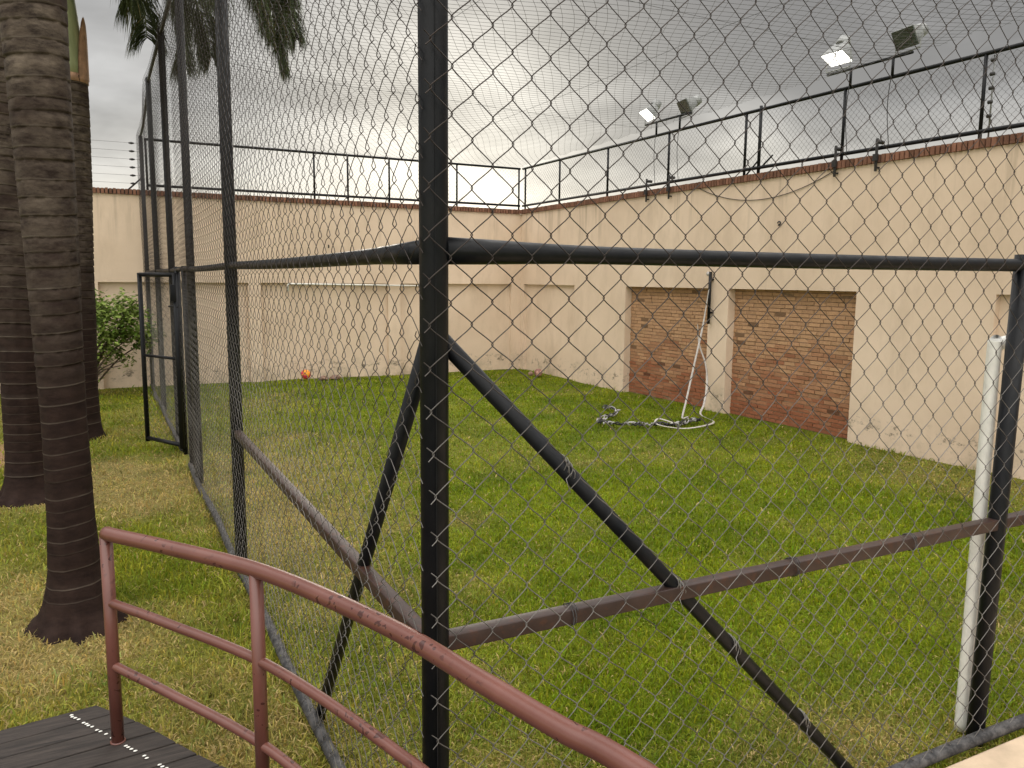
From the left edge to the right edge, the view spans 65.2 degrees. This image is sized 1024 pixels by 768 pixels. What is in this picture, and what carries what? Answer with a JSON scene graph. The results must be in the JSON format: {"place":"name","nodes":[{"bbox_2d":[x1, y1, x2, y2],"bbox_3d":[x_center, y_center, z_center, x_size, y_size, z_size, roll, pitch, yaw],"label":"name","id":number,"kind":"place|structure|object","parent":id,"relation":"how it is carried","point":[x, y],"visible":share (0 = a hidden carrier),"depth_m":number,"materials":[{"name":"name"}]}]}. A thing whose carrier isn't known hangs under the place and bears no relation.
{"place":"outdoors","nodes":[
{"label":"outdoors","id":0,"kind":"place"},
{"bbox_2d":[0,385,357,767],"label":"dry grass","id":1,"kind":"structure","parent":0,"point":[314,748],"depth_m":4.51,"materials":[{"name":"green plant"}]},
{"bbox_2d":[0,369,1023,767],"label":"ground","id":2,"kind":"structure","parent":0,"point":[140,477],"depth_m":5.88,"materials":[{"name":"green plant"}]},
{"bbox_2d":[0,36,44,509],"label":"palm tree","id":3,"kind":"object","parent":2,"relation":"on","point":[23,482],"visible":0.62,"depth_m":6.95,"materials":[{"name":"brown plant"}]},
{"bbox_2d":[0,0,129,645],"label":"palm tree","id":4,"kind":"object","parent":2,"relation":"on","point":[34,34],"visible":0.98,"depth_m":4.33,"materials":[{"name":"brown plant"}]},
{"bbox_2d":[0,706,225,767],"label":"wooden deck","id":5,"kind":"structure","parent":2,"relation":"on","point":[81,738],"depth_m":2.73,"materials":[{"name":"grey wood"}]},
{"bbox_2d":[99,526,657,767],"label":"handrail","id":6,"kind":"object","parent":5,"relation":"on","point":[603,750],"visible":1,"depth_m":2.33,"materials":[{"name":"brown metal"}]},
{"bbox_2d":[95,287,166,382],"bbox_3d":[-6.836,-0.703,13.317,2.013,1.824,1.331,-3,8,-27],"label":"shrub","id":7,"kind":"object","parent":2,"relation":"on","point":[123,313],"visible":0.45,"depth_m":13.25,"materials":[{"name":"green plant"}]},
{"bbox_2d":[67,0,309,441],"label":"palm tree","id":8,"kind":"object","parent":2,"relation":"on","point":[137,10],"visible":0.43,"depth_m":9.64,"materials":[{"name":"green plant"}]},
{"bbox_2d":[136,0,423,767],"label":"chain link fence","id":9,"kind":"object","parent":2,"relation":"on","point":[387,596],"visible":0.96,"depth_m":4.33,"materials":[{"name":"metal"}]},
{"bbox_2d":[137,272,184,448],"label":"gate","id":10,"kind":"structure","parent":9,"relation":"attached to","point":[173,292],"depth_m":9.08,"materials":[{"name":"black metal"}]},
{"bbox_2d":[146,0,1023,166],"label":"overhead net","id":11,"kind":"object","parent":9,"relation":"attached to","point":[577,146],"visible":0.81,"depth_m":9.84,"materials":[{"name":"grey fabric"}]},
{"bbox_2d":[301,370,310,378],"bbox_3d":[-4.007,-0.185,15.540,0.190,0.190,0.190,-3,8,-27],"label":"ball","id":12,"kind":"object","parent":2,"relation":"on","point":[303,374],"visible":0.75,"depth_m":15.47,"materials":[{"name":"orange plastic"}]},
{"bbox_2d":[92,187,520,388],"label":"boundary wall","id":13,"kind":"structure","parent":2,"relation":"on","point":[118,255],"depth_m":15.74,"materials":[{"name":"paint"}]},
{"bbox_2d":[91,140,138,189],"bbox_3d":[-13.976,-3.401,10.275,16.820,0.880,0.044,-3,8,-27],"label":"electric fence","id":14,"kind":"object","parent":13,"relation":"on","point":[133,175],"visible":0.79,"depth_m":13.97,"materials":[{"name":"metal"}]},
{"bbox_2d":[144,138,520,209],"bbox_3d":[-3.141,-4.068,15.778,7.461,0.893,0.048,-3,8,-27],"label":"wall top fence","id":15,"kind":"object","parent":13,"relation":"on","point":[314,194],"depth_m":15.72,"materials":[{"name":"black metal"}]},
{"bbox_2d":[287,283,418,290],"bbox_3d":[-3.098,-1.935,16.019,2.767,0.162,0.066,-3,8,-27],"label":"white pipe","id":16,"kind":"object","parent":13,"relation":"attached to","point":[306,284],"visible":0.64,"depth_m":15.95,"materials":[{"name":"paint"}]},
{"bbox_2d":[329,375,340,379],"bbox_3d":[-3.487,-0.133,15.776,0.149,0.100,0.211,6,9,34],"label":"stone","id":17,"kind":"object","parent":2,"relation":"on","point":[332,377],"visible":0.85,"depth_m":15.73,"materials":[{"name":"grey stone"}]},
{"bbox_2d":[534,369,541,376],"bbox_3d":[0.544,-0.235,16.530,0.170,0.170,0.170,-3,8,-27],"label":"ball","id":18,"kind":"object","parent":2,"relation":"on","point":[537,372],"visible":0.96,"depth_m":16.47,"materials":[{"name":"pink leather"}]},
{"bbox_2d":[596,290,714,428],"bbox_3d":[2.085,-0.440,11.554,1.651,1.855,1.894,1,8,7],"label":"volleyball net","id":19,"kind":"object","parent":2,"relation":"on","point":[667,424],"visible":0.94,"depth_m":11.47,"materials":[{"name":"white fabric"}]},
{"bbox_2d":[417,0,1023,767],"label":"chain link fence","id":20,"kind":"object","parent":2,"relation":"on","point":[441,252],"visible":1,"depth_m":2.48,"materials":[{"name":"metal"}]},
{"bbox_2d":[520,132,1023,479],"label":"boundary wall","id":21,"kind":"structure","parent":2,"relation":"on","point":[550,300],"depth_m":10.61,"materials":[{"name":"paint"}]},
{"bbox_2d":[644,179,652,201],"bbox_3d":[2.290,-3.254,13.451,0.135,0.380,0.060,-3,8,-27],"label":"wall clamp","id":22,"kind":"object","parent":21,"relation":"attached to","point":[645,190],"depth_m":13.43,"materials":[{"name":"black metal"}]},
{"bbox_2d":[666,175,674,198],"bbox_3d":[2.564,-3.182,12.922,0.135,0.380,0.060,-3,8,-27],"label":"wall clamp","id":23,"kind":"object","parent":21,"relation":"attached to","point":[668,186],"depth_m":12.89,"materials":[{"name":"black metal"}]},
{"bbox_2d":[706,271,713,323],"bbox_3d":[3.005,-1.316,12.208,0.093,0.795,0.092,-3,8,-27],"label":"wall pipe","id":24,"kind":"object","parent":21,"relation":"attached to","point":[709,274],"depth_m":12.17,"materials":[{"name":"black metal"}]},
{"bbox_2d":[699,169,836,200],"bbox_3d":[3.481,-2.719,11.191,0.010,0.278,2.603,-3,8,-27],"label":"cable","id":25,"kind":"object","parent":21,"relation":"attached to","point":[773,197],"visible":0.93,"depth_m":10.93,"materials":[{"name":"black rubber"}]},
{"bbox_2d":[522,42,1023,208],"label":"wall top fence","id":26,"kind":"object","parent":21,"relation":"on","point":[984,54],"depth_m":10.59,"materials":[{"name":"black metal"}]},
{"bbox_2d":[645,111,691,180],"bbox_3d":[2.516,-3.779,12.986,0.036,1.048,1.200,-3,8,-27],"label":"floodlight bracket","id":27,"kind":"object","parent":26,"relation":"attached to","point":[657,122],"visible":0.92,"depth_m":12.87,"materials":[{"name":"black metal"}]},
{"bbox_2d":[640,99,661,123],"bbox_3d":[2.315,-4.556,13.368,0.360,0.408,0.367,-3,8,-27],"label":"floodlight","id":28,"kind":"object","parent":27,"relation":"attached to","point":[650,111],"visible":0.81,"depth_m":13.28,"materials":[{"name":"white metal"}]},
{"bbox_2d":[677,95,701,118],"bbox_3d":[2.788,-4.370,12.557,0.376,0.339,0.367,-3,8,-27],"label":"floodlight","id":29,"kind":"object","parent":27,"relation":"attached to","point":[686,102],"visible":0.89,"depth_m":12.46,"materials":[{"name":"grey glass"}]},
{"bbox_2d":[827,51,913,154],"bbox_3d":[4.252,-3.323,9.637,0.036,1.048,1.200,-3,8,-27],"label":"floodlight bracket","id":30,"kind":"object","parent":26,"relation":"attached to","point":[874,62],"visible":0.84,"depth_m":9.46,"materials":[{"name":"black metal"}]},
{"bbox_2d":[822,34,852,72],"bbox_3d":[4.080,-4.123,9.949,0.296,0.430,0.374,-3,8,-27],"label":"floodlight","id":31,"kind":"object","parent":30,"relation":"attached to","point":[842,40],"visible":0.86,"depth_m":9.89,"materials":[{"name":"white metal"}]},
{"bbox_2d":[891,23,928,54],"bbox_3d":[4.567,-3.961,9.137,0.368,0.331,0.371,-3,8,-27],"label":"floodlight","id":32,"kind":"object","parent":30,"relation":"attached to","point":[901,38],"visible":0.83,"depth_m":9.07,"materials":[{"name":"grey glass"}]},
{"bbox_2d":[986,55,996,136],"bbox_3d":[4.974,-2.986,8.303,0.079,0.840,0.049,-3,8,-27],"label":"insulator rod","id":33,"kind":"object","parent":26,"relation":"attached to","point":[990,101],"visible":0.87,"depth_m":8.29,"materials":[{"name":"black metal"}]},
{"bbox_2d":[831,145,840,176],"bbox_3d":[4.072,-2.786,10.013,0.135,0.380,0.060,-3,8,-27],"label":"wall clamp","id":34,"kind":"object","parent":21,"relation":"attached to","point":[834,162],"depth_m":9.98,"materials":[{"name":"black metal"}]},
{"bbox_2d":[872,138,884,170],"bbox_3d":[4.346,-2.714,9.485,0.135,0.380,0.060,-3,8,-27],"label":"wall clamp","id":35,"kind":"object","parent":21,"relation":"attached to","point":[875,157],"depth_m":9.46,"materials":[{"name":"black metal"}]},
{"bbox_2d":[954,335,1005,732],"bbox_3d":[3.389,0.596,4.186,3.107,1.783,0.055,-3,8,-27],"label":"football goal","id":36,"kind":"object","parent":2,"relation":"on","point":[985,453],"visible":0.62,"depth_m":3.46,"materials":[{"name":"white paint"}]},
{"bbox_2d":[75,0,1023,209],"label":"sky","id":37,"kind":"structure","parent":0,"point":[116,86],"materials":[{"name":"grey"}]},
{"bbox_2d":[946,735,1023,767],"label":"concrete path","id":38,"kind":"structure","parent":0,"point":[1009,754],"depth_m":3.34,"materials":[{"name":"beige concrete"}]}
]}

